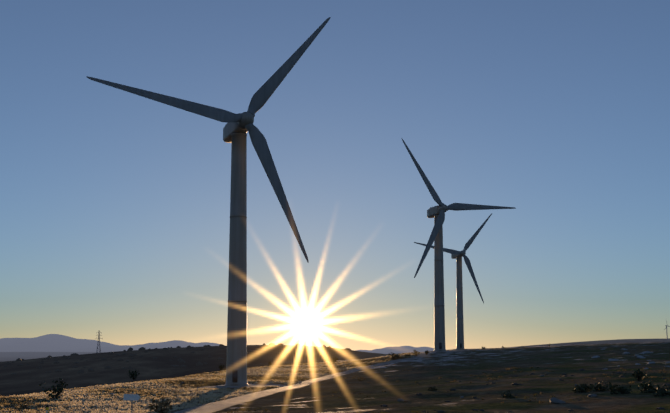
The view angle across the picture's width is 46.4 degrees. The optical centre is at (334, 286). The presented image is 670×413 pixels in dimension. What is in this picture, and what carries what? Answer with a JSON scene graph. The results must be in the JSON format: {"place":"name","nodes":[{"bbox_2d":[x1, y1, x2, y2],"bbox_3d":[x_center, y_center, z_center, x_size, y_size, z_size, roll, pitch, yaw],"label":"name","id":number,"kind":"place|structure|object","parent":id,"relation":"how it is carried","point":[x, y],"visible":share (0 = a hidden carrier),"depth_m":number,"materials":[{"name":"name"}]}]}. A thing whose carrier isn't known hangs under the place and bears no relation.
{"place":"outdoors","nodes":[
{"label":"outdoors","id":0,"kind":"place"},
{"bbox_2d":[172,352,429,412],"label":"road","id":1,"kind":"structure","parent":0,"point":[213,407],"depth_m":102.97,"materials":[{"name":"grey gravel"}]},
{"bbox_2d":[0,334,669,412],"bbox_3d":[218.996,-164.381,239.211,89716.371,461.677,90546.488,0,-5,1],"label":"ground","id":2,"kind":"structure","parent":0,"point":[569,359],"depth_m":158.58,"materials":[{"name":"brown soil"}]},
{"bbox_2d":[19,403,29,409],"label":"bush","id":3,"kind":"object","parent":2,"relation":"on","point":[24,407],"visible":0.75,"depth_m":80.31,"materials":[{"name":"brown plant"}]},
{"bbox_2d":[39,378,67,399],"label":"bush","id":4,"kind":"object","parent":2,"relation":"on","point":[58,389],"visible":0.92,"depth_m":101.38,"materials":[{"name":"green plant"}]},
{"bbox_2d":[95,331,102,352],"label":"electricity pylon","id":5,"kind":"object","parent":2,"relation":"on","point":[98,341],"visible":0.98,"depth_m":863.35,"materials":[{"name":"silver metal"}]},
{"bbox_2d":[123,392,140,412],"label":"direction sign","id":6,"kind":"object","parent":2,"relation":"on","point":[132,397],"visible":1,"depth_m":43.69,"materials":[{"name":"grey metal"}]},
{"bbox_2d":[127,369,139,379],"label":"bush","id":7,"kind":"object","parent":2,"relation":"on","point":[133,374],"visible":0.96,"depth_m":557.58,"materials":[{"name":"green plant"}]},
{"bbox_2d":[147,391,172,412],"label":"bush","id":8,"kind":"object","parent":2,"relation":"on","point":[163,403],"visible":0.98,"depth_m":66.98,"materials":[{"name":"green plant"}]},
{"bbox_2d":[4,343,350,375],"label":"hill scrub","id":9,"kind":"object","parent":2,"relation":"on","point":[199,363],"visible":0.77,"depth_m":679.49,"materials":[{"name":"green plant"}]},
{"bbox_2d":[0,352,415,412],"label":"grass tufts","id":10,"kind":"object","parent":2,"relation":"on","point":[142,389],"visible":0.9,"depth_m":117.55,"materials":[{"name":"brown plant"}]},
{"bbox_2d":[86,17,330,386],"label":"wind turbine","id":11,"kind":"object","parent":2,"relation":"on","point":[237,127],"visible":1,"depth_m":134.13,"materials":[{"name":"paint"}]},
{"bbox_2d":[197,384,288,388],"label":"gravel pad","id":12,"kind":"object","parent":2,"relation":"on","point":[257,385],"visible":0.4,"depth_m":131.32,"materials":[{"name":"grey gravel"}]},
{"bbox_2d":[329,357,338,364],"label":"bush","id":13,"kind":"object","parent":2,"relation":"on","point":[335,359],"visible":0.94,"depth_m":241.13,"materials":[{"name":"green plant"}]},
{"bbox_2d":[388,352,400,359],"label":"bush","id":14,"kind":"object","parent":2,"relation":"on","point":[397,356],"visible":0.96,"depth_m":217.16,"materials":[{"name":"green plant"}]},
{"bbox_2d":[428,386,437,390],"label":"bush","id":15,"kind":"object","parent":2,"relation":"on","point":[433,388],"visible":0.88,"depth_m":90.35,"materials":[{"name":"green plant"}]},
{"bbox_2d":[215,367,668,412],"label":"grass tufts","id":16,"kind":"object","parent":2,"relation":"on","point":[485,380],"visible":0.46,"depth_m":93.39,"materials":[{"name":"plant"}]},
{"bbox_2d":[431,350,464,351],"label":"gravel pad","id":17,"kind":"object","parent":2,"relation":"on","point":[448,351],"visible":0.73,"depth_m":242.15,"materials":[{"name":"grey gravel"}]},
{"bbox_2d":[414,214,491,348],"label":"wind turbine","id":18,"kind":"object","parent":2,"relation":"on","point":[457,255],"visible":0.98,"depth_m":372.05,"materials":[{"name":"paint"}]},
{"bbox_2d":[402,139,515,351],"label":"wind turbine","id":19,"kind":"object","parent":2,"relation":"on","point":[438,211],"visible":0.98,"depth_m":249.79,"materials":[{"name":"paint"}]},
{"bbox_2d":[501,391,512,397],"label":"bush","id":20,"kind":"object","parent":2,"relation":"on","point":[507,395],"visible":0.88,"depth_m":69.58,"materials":[{"name":"green plant"}]},
{"bbox_2d":[363,368,669,412],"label":"stones","id":21,"kind":"object","parent":2,"relation":"on","point":[442,411],"visible":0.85,"depth_m":72.73,"materials":[{"name":"grey stone"}]},
{"bbox_2d":[549,398,565,403],"bbox_3d":[16.399,8.590,57.837,1.195,0.579,1.280,12,-4,-25],"label":"rock","id":22,"kind":"object","parent":2,"relation":"on","point":[554,401],"visible":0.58,"depth_m":57.51,"materials":[{"name":"grey stone"}]},
{"bbox_2d":[572,381,591,392],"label":"bush","id":23,"kind":"object","parent":2,"relation":"on","point":[582,388],"visible":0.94,"depth_m":70.76,"materials":[{"name":"green plant"}]},
{"bbox_2d":[589,379,612,391],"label":"bush","id":24,"kind":"object","parent":2,"relation":"on","point":[599,386],"visible":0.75,"depth_m":70.38,"materials":[{"name":"green plant"}]},
{"bbox_2d":[609,384,632,393],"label":"bush","id":25,"kind":"object","parent":2,"relation":"on","point":[623,390],"visible":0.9,"depth_m":65.57,"materials":[{"name":"green plant"}]},
{"bbox_2d":[632,368,647,380],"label":"bush","id":26,"kind":"object","parent":2,"relation":"on","point":[638,373],"visible":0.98,"depth_m":83.89,"materials":[{"name":"green plant"}]},
{"bbox_2d":[637,381,657,392],"bbox_3d":[25.977,8.447,64.916,1.935,1.124,1.731,0,-5,-4],"label":"bush","id":27,"kind":"object","parent":2,"relation":"on","point":[646,388],"visible":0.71,"depth_m":64.58,"materials":[{"name":"green plant"}]},
{"bbox_2d":[653,384,669,396],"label":"bush","id":28,"kind":"object","parent":2,"relation":"on","point":[662,391],"visible":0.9,"depth_m":60.52,"materials":[{"name":"green plant"}]},
{"bbox_2d":[0,0,669,350],"label":"sky","id":29,"kind":"structure","parent":0,"point":[115,203],"materials":[{"name":"blue"}]}
]}

